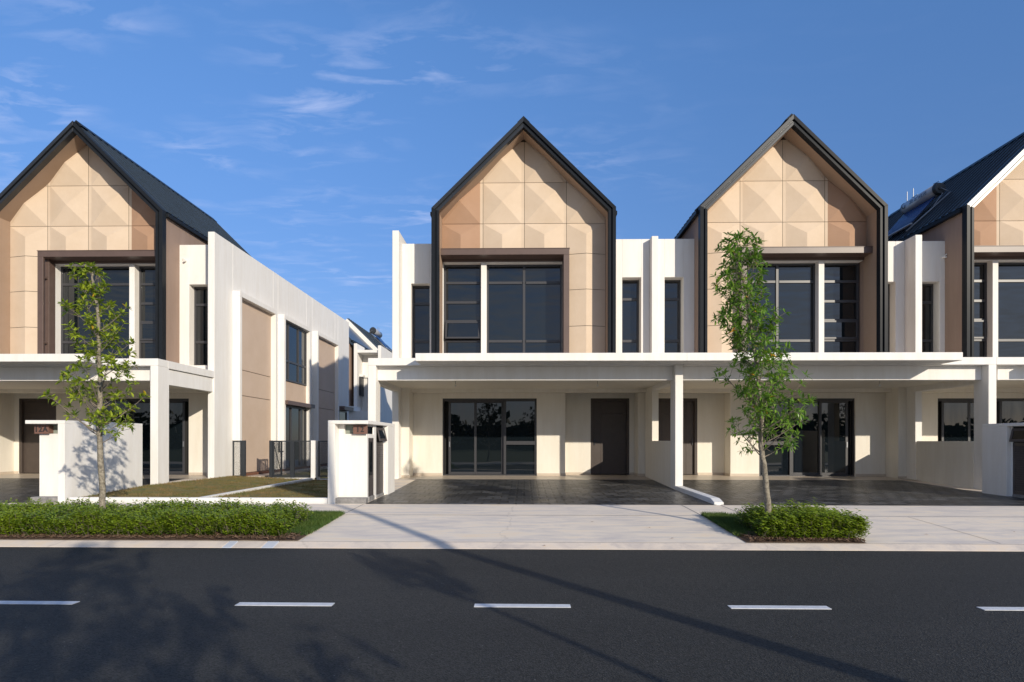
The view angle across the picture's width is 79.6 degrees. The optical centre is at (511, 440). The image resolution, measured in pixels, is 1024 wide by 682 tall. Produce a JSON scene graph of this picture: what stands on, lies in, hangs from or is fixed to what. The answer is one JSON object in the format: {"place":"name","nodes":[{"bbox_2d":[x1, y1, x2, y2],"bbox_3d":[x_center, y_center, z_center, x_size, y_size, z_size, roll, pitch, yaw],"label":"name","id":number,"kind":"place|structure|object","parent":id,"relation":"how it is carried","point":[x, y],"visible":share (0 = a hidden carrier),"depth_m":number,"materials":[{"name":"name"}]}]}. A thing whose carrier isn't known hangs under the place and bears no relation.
{"place":"outdoors","nodes":[
{"label":"outdoors","id":0,"kind":"place"},
{"bbox_2d":[0,478,180,502],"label":"driveway","id":1,"kind":"structure","parent":0,"point":[20,490],"depth_m":13.82,"materials":[{"name":"grey concrete"}]},
{"bbox_2d":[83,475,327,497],"bbox_3d":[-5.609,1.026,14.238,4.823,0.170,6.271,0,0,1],"label":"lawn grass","id":2,"kind":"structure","parent":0,"point":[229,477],"depth_m":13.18,"materials":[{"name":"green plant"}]},
{"bbox_2d":[92,477,327,497],"bbox_3d":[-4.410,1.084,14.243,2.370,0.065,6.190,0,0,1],"label":"lawn","id":3,"kind":"structure","parent":0,"point":[284,492],"depth_m":12.88,"materials":[{"name":"plant"}]},
{"bbox_2d":[202,478,316,496],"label":"garden kerb","id":4,"kind":"structure","parent":3,"relation":"on","point":[263,487],"depth_m":13.72,"materials":[{"name":"white concrete"}]},
{"bbox_2d":[311,440,319,478],"bbox_3d":[-5.587,0.594,17.472,0.113,1.200,0.480,0,0,1],"label":"garden post","id":5,"kind":"object","parent":4,"relation":"on","point":[314,458],"visible":0.54,"depth_m":17.23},
{"bbox_2d":[248,466,327,476],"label":"side terrace","id":6,"kind":"structure","parent":0,"point":[266,474],"depth_m":19.34,"materials":[{"name":"tile"}]},
{"bbox_2d":[268,469,327,478],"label":"lawn","id":7,"kind":"structure","parent":0,"point":[308,474],"depth_m":18.92,"materials":[{"name":"plant"}]},
{"bbox_2d":[90,540,835,543],"bbox_3d":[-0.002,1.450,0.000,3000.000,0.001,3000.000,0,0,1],"label":"ground","id":8,"kind":"structure","parent":0,"point":[366,541],"depth_m":8.81,"materials":[{"name":"grey concrete"}]},
{"bbox_2d":[0,120,352,484],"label":"terrace house","id":9,"kind":"structure","parent":8,"relation":"on","point":[234,340],"depth_m":16.93,"materials":[{"name":"white paint"}]},
{"bbox_2d":[24,401,53,472],"bbox_3d":[-13.897,-0.105,18.104,0.952,2.110,0.060,0,0,1],"label":"front door","id":10,"kind":"structure","parent":9,"relation":"in","point":[33,410],"depth_m":18.08,"materials":[{"name":"brown wood"}]},
{"bbox_2d":[61,266,128,357],"bbox_3d":[-11.493,-3.370,17.062,2.051,2.915,0.070,0,0,1],"label":"window","id":11,"kind":"structure","parent":9,"relation":"in","point":[118,276],"depth_m":17.06,"materials":[{"name":"grey"}]},
{"bbox_2d":[102,399,188,474],"bbox_3d":[-10.468,-0.111,17.524,2.642,2.170,0.145,0,0,1],"label":"sliding door","id":12,"kind":"structure","parent":9,"relation":"in","point":[122,406],"depth_m":17.52,"materials":[{"name":"grey"}]},
{"bbox_2d":[139,266,154,357],"bbox_3d":[-9.808,-3.368,17.014,1.026,2.915,0.100,0,0,1],"label":"window","id":13,"kind":"structure","parent":9,"relation":"in","point":[146,273],"depth_m":17.03,"materials":[{"name":"grey"}]},
{"bbox_2d":[194,287,207,364],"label":"window","id":14,"kind":"structure","parent":9,"relation":"in","point":[200,293],"depth_m":17.17,"materials":[{"name":"grey glass"}]},
{"bbox_2d":[286,322,306,385],"bbox_3d":[-7.795,-3.078,21.996,0.072,2.020,2.320,0,0,1],"label":"window","id":15,"kind":"structure","parent":9,"relation":"in","point":[296,338],"depth_m":22.22,"materials":[{"name":"grey"}]},
{"bbox_2d":[286,406,306,467],"bbox_3d":[-7.798,-0.128,21.996,0.072,2.160,2.320,0,0,1],"label":"side door","id":16,"kind":"structure","parent":9,"relation":"in","point":[296,417],"depth_m":22.23,"materials":[{"name":"grey glass"}]},
{"bbox_2d":[339,410,346,419],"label":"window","id":17,"kind":"structure","parent":9,"relation":"in","point":[342,414],"depth_m":27.86,"materials":[{"name":"grey glass"}]},
{"bbox_2d":[346,318,391,422],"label":"house","id":18,"kind":"structure","parent":8,"relation":"on","point":[364,345],"depth_m":35.86,"materials":[{"name":"white paint"}]},
{"bbox_2d":[359,376,363,395],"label":"window","id":19,"kind":"structure","parent":18,"relation":"in","point":[361,380],"depth_m":35.70,"materials":[{"name":"grey glass"}]},
{"bbox_2d":[369,327,391,351],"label":"solar heater","id":20,"kind":"object","parent":18,"relation":"on","point":[375,332],"visible":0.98,"depth_m":47.97,"materials":[{"name":"silver metal"}]},
{"bbox_2d":[0,540,1023,550],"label":"kerb","id":21,"kind":"structure","parent":8,"relation":"on","point":[536,545],"depth_m":7.58,"materials":[{"name":"concrete"}]},
{"bbox_2d":[368,116,686,488],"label":"terrace house","id":22,"kind":"structure","parent":8,"relation":"on","point":[525,299],"depth_m":16.46,"materials":[{"name":"white paint"}]},
{"bbox_2d":[413,286,429,357],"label":"window","id":23,"kind":"structure","parent":22,"relation":"in","point":[421,294],"depth_m":17.05,"materials":[{"name":"grey"}]},
{"bbox_2d":[444,265,480,352],"bbox_3d":[-1.349,-3.359,16.789,1.026,2.915,0.220,0,0,1],"label":"window","id":24,"kind":"structure","parent":22,"relation":"in","point":[462,283],"depth_m":16.86,"materials":[{"name":"grey"}]},
{"bbox_2d":[443,398,536,475],"bbox_3d":[-0.628,-0.101,17.333,2.642,2.170,0.145,0,0,1],"label":"sliding door","id":25,"kind":"structure","parent":22,"relation":"in","point":[520,414],"depth_m":17.29,"materials":[{"name":"grey"}]},
{"bbox_2d":[487,264,561,352],"bbox_3d":[0.338,-3.357,16.832,2.051,2.915,0.070,0,0,1],"label":"window","id":26,"kind":"structure","parent":22,"relation":"in","point":[530,312],"depth_m":16.83,"materials":[{"name":"grey"}]},
{"bbox_2d":[593,401,625,473],"bbox_3d":[2.820,-0.087,17.749,0.952,2.110,0.119,0,0,1],"label":"front door","id":27,"kind":"structure","parent":22,"relation":"in","point":[609,417],"depth_m":17.75,"materials":[{"name":"brown wood"}]},
{"bbox_2d":[622,280,638,352],"bbox_3d":[3.211,-3.217,16.796,0.505,2.320,0.070,0,0,1],"label":"window","id":28,"kind":"structure","parent":22,"relation":"in","point":[630,288],"depth_m":16.80,"materials":[{"name":"grey"}]},
{"bbox_2d":[657,114,995,489],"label":"terrace house","id":29,"kind":"structure","parent":8,"relation":"on","point":[843,283],"depth_m":16.31,"materials":[{"name":"white paint"}]},
{"bbox_2d":[664,280,680,352],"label":"window","id":30,"kind":"structure","parent":29,"relation":"in","point":[672,312],"depth_m":16.78,"materials":[{"name":"grey"}]},
{"bbox_2d":[661,401,693,473],"bbox_3d":[4.763,-0.085,17.711,0.952,2.110,0.119,0,0,1],"label":"front door","id":31,"kind":"structure","parent":29,"relation":"in","point":[688,406],"depth_m":17.71,"materials":[{"name":"brown wood"}]},
{"bbox_2d":[747,263,814,352],"bbox_3d":[7.187,-3.350,16.699,2.051,2.915,0.070,0,0,1],"label":"window","id":32,"kind":"structure","parent":29,"relation":"in","point":[791,286],"depth_m":16.69,"materials":[{"name":"grey"}]},
{"bbox_2d":[759,398,853,475],"bbox_3d":[8.192,-0.091,17.161,2.642,2.170,0.145,0,0,1],"label":"sliding door","id":33,"kind":"structure","parent":29,"relation":"in","point":[778,464],"depth_m":17.15,"materials":[{"name":"grey"}]},
{"bbox_2d":[824,263,858,351],"bbox_3d":[8.873,-3.348,16.651,1.026,2.915,0.100,0,0,1],"label":"window","id":34,"kind":"structure","parent":29,"relation":"in","point":[841,280],"depth_m":16.66,"materials":[{"name":"grey glass"}]},
{"bbox_2d":[888,284,889,351],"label":"window","id":35,"kind":"structure","parent":29,"relation":"in","point":[888,284],"depth_m":16.77,"materials":[{"name":"grey glass"}]},
{"bbox_2d":[888,132,1023,440],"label":"terrace house","id":36,"kind":"structure","parent":8,"relation":"on","point":[969,228],"depth_m":16.48,"materials":[{"name":"white paint"}]},
{"bbox_2d":[888,181,950,237],"bbox_3d":[12.160,-7.011,18.805,1.302,1.843,1.824,0,0,1],"label":"solar heater","id":37,"kind":"object","parent":36,"relation":"on","point":[913,208],"visible":0.98,"depth_m":18.53,"materials":[{"name":"blue metal"}]},
{"bbox_2d":[922,284,932,351],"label":"window","id":38,"kind":"structure","parent":36,"relation":"in","point":[927,289],"depth_m":16.78,"materials":[{"name":"grey glass"}]},
{"bbox_2d":[974,262,986,356],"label":"window","id":39,"kind":"structure","parent":36,"relation":"in","point":[980,269],"depth_m":16.59,"materials":[{"name":"grey glass"}]},
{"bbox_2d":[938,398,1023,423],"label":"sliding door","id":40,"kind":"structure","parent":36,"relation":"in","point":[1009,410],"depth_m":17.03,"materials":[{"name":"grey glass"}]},
{"bbox_2d":[998,262,1023,356],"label":"window","id":41,"kind":"structure","parent":36,"relation":"in","point":[1010,274],"depth_m":16.58,"materials":[{"name":"grey"}]},
{"bbox_2d":[34,475,981,505],"bbox_3d":[0.280,1.060,14.437,60.000,0.145,7.120,0,0,1],"label":"porch base","id":42,"kind":"object","parent":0,"point":[399,483],"visible":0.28,"depth_m":14.66,"materials":[{"name":"concrete"}]},
{"bbox_2d":[25,420,141,502],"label":"gate pier","id":43,"kind":"structure","parent":42,"relation":"on","point":[68,467],"depth_m":11.46,"materials":[{"name":"white paint"}]},
{"bbox_2d":[69,497,327,503],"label":"garden kerb","id":44,"kind":"structure","parent":42,"relation":"on","point":[268,500],"depth_m":11.03,"materials":[{"name":"white concrete"}]},
{"bbox_2d":[328,420,394,503],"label":"gate pier","id":45,"kind":"structure","parent":42,"relation":"on","point":[361,461],"depth_m":11.19,"materials":[{"name":"white paint"}]},
{"bbox_2d":[368,426,372,433],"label":"meter window","id":46,"kind":"structure","parent":45,"relation":"in","point":[370,429],"depth_m":11.50,"materials":[{"name":"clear glass"}]},
{"bbox_2d":[368,438,373,496],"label":"meter door","id":47,"kind":"structure","parent":45,"relation":"in","point":[370,440],"depth_m":11.53,"materials":[{"name":"grey metal"}]},
{"bbox_2d":[376,442,382,494],"bbox_3d":[-2.635,0.540,12.201,0.026,1.025,0.611,0,0,1],"label":"meter door","id":48,"kind":"structure","parent":45,"relation":"in","point":[379,445],"depth_m":12.19,"materials":[{"name":"grey metal"}]},
{"bbox_2d":[0,473,913,479],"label":"porch tiles","id":49,"kind":"object","parent":42,"relation":"on","point":[574,477],"visible":0.57,"depth_m":16.64,"materials":[{"name":"grey tile"}]},
{"bbox_2d":[982,423,1023,497],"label":"gate pier","id":50,"kind":"structure","parent":42,"relation":"on","point":[1002,459],"depth_m":12.39,"materials":[{"name":"white paint"}]},
{"bbox_2d":[1013,443,1023,494],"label":"meter door","id":51,"kind":"structure","parent":50,"relation":"in","point":[1018,448],"depth_m":12.12,"materials":[{"name":"grey metal"}]},
{"bbox_2d":[0,547,1023,681],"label":"road","id":52,"kind":"structure","parent":0,"point":[139,614],"depth_m":4.62,"materials":[{"name":"black asphalt"}]},
{"bbox_2d":[0,601,1023,610],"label":"road markings","id":53,"kind":"object","parent":52,"relation":"on","point":[496,605],"visible":1,"depth_m":4.90,"materials":[{"name":"paint"}]},
{"bbox_2d":[0,503,1023,543],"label":"pavement","id":54,"kind":"structure","parent":0,"point":[656,523],"depth_m":8.84,"materials":[{"name":"concrete"}]},
{"bbox_2d":[0,525,314,540],"bbox_3d":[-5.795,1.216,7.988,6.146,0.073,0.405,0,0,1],"label":"bark mulch","id":55,"kind":"object","parent":54,"relation":"on","point":[170,535],"visible":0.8,"depth_m":7.89,"materials":[{"name":"brown wood"}]},
{"bbox_2d":[37,261,150,509],"bbox_3d":[-5.698,-0.618,8.476,1.204,3.724,1.352,0,0,-15],"label":"street tree","id":56,"kind":"object","parent":55,"relation":"on","point":[99,421],"visible":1,"depth_m":8.48,"materials":[{"name":"green plant"}]},
{"bbox_2d":[0,496,313,537],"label":"hedge","id":57,"kind":"object","parent":55,"relation":"on","point":[113,518],"visible":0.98,"depth_m":7.96,"materials":[{"name":"green plant"}]},
{"bbox_2d":[275,509,344,535],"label":"verge grass","id":58,"kind":"structure","parent":55,"relation":"on","point":[319,519],"depth_m":8.78,"materials":[{"name":"green plant"}]},
{"bbox_2d":[735,523,865,542],"bbox_3d":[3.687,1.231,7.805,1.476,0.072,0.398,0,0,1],"label":"bark mulch","id":59,"kind":"object","parent":54,"relation":"on","point":[775,538],"visible":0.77,"depth_m":7.71,"materials":[{"name":"brown wood"}]},
{"bbox_2d":[700,510,758,536],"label":"verge grass","id":60,"kind":"structure","parent":59,"relation":"on","point":[727,522],"depth_m":8.68,"materials":[{"name":"green plant"}]},
{"bbox_2d":[710,226,817,533],"bbox_3d":[3.260,-0.784,8.122,1.282,4.075,1.260,0,0,-18],"label":"street tree","id":61,"kind":"object","parent":59,"relation":"on","point":[764,413],"visible":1,"depth_m":8.06,"materials":[{"name":"green plant"}]},
{"bbox_2d":[734,497,872,539],"bbox_3d":[3.821,1.037,8.197,1.512,0.500,1.113,0,0,1],"label":"hedge","id":62,"kind":"object","parent":59,"relation":"on","point":[784,520],"visible":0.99,"depth_m":7.76,"materials":[{"name":"green plant"}]},
{"bbox_2d":[0,0,1023,348],"label":"sky","id":63,"kind":"structure","parent":0,"point":[312,132],"materials":[{"name":"blue"}]},
{"bbox_2d":[366,479,713,504],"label":"driveway","id":64,"kind":"structure","parent":0,"point":[524,491],"depth_m":12.80,"materials":[{"name":"black tile"}]},
{"bbox_2d":[675,486,723,504],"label":"drive kerb","id":65,"kind":"structure","parent":64,"relation":"on","point":[711,499],"depth_m":11.76,"materials":[{"name":"white concrete"}]},
{"bbox_2d":[726,512,742,520],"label":"verge grass","id":66,"kind":"structure","parent":0,"point":[734,514],"depth_m":9.38,"materials":[{"name":"green plant"}]},
{"bbox_2d":[683,480,1023,505],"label":"driveway","id":67,"kind":"structure","parent":0,"point":[841,492],"depth_m":12.84,"materials":[{"name":"black tile"}]},
{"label":"garden kerb","id":68,"kind":"structure","parent":0,"visible":0},
{"bbox_2d":[233,440,245,476],"bbox_3d":[-7.744,0.547,17.444,0.362,1.109,0.070,0,0,1],"label":"fence","id":69,"kind":"object","parent":68,"relation":"on","point":[243,457],"visible":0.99,"depth_m":17.42,"materials":[{"name":"grey metal"}]},
{"bbox_2d":[269,440,310,477],"bbox_3d":[-6.284,0.549,17.445,1.203,1.109,0.070,0,0,1],"label":"fence","id":70,"kind":"object","parent":68,"relation":"on","point":[292,458],"visible":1,"depth_m":17.44,"materials":[{"name":"grey metal"}]},
{"bbox_2d":[274,442,283,474],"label":"garden gate","id":71,"kind":"structure","parent":70,"relation":"attached to","point":[278,456],"depth_m":17.93,"materials":[{"name":"grey metal"}]},
{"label":"garden kerb","id":72,"kind":"structure","parent":0,"visible":0},
{"bbox_2d":[318,441,327,476],"bbox_3d":[-4.378,0.551,17.408,2.230,1.109,0.070,0,0,1],"label":"fence","id":73,"kind":"object","parent":72,"relation":"on","point":[319,457],"visible":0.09,"depth_m":17.43,"materials":[{"name":"grey metal"}]}
]}

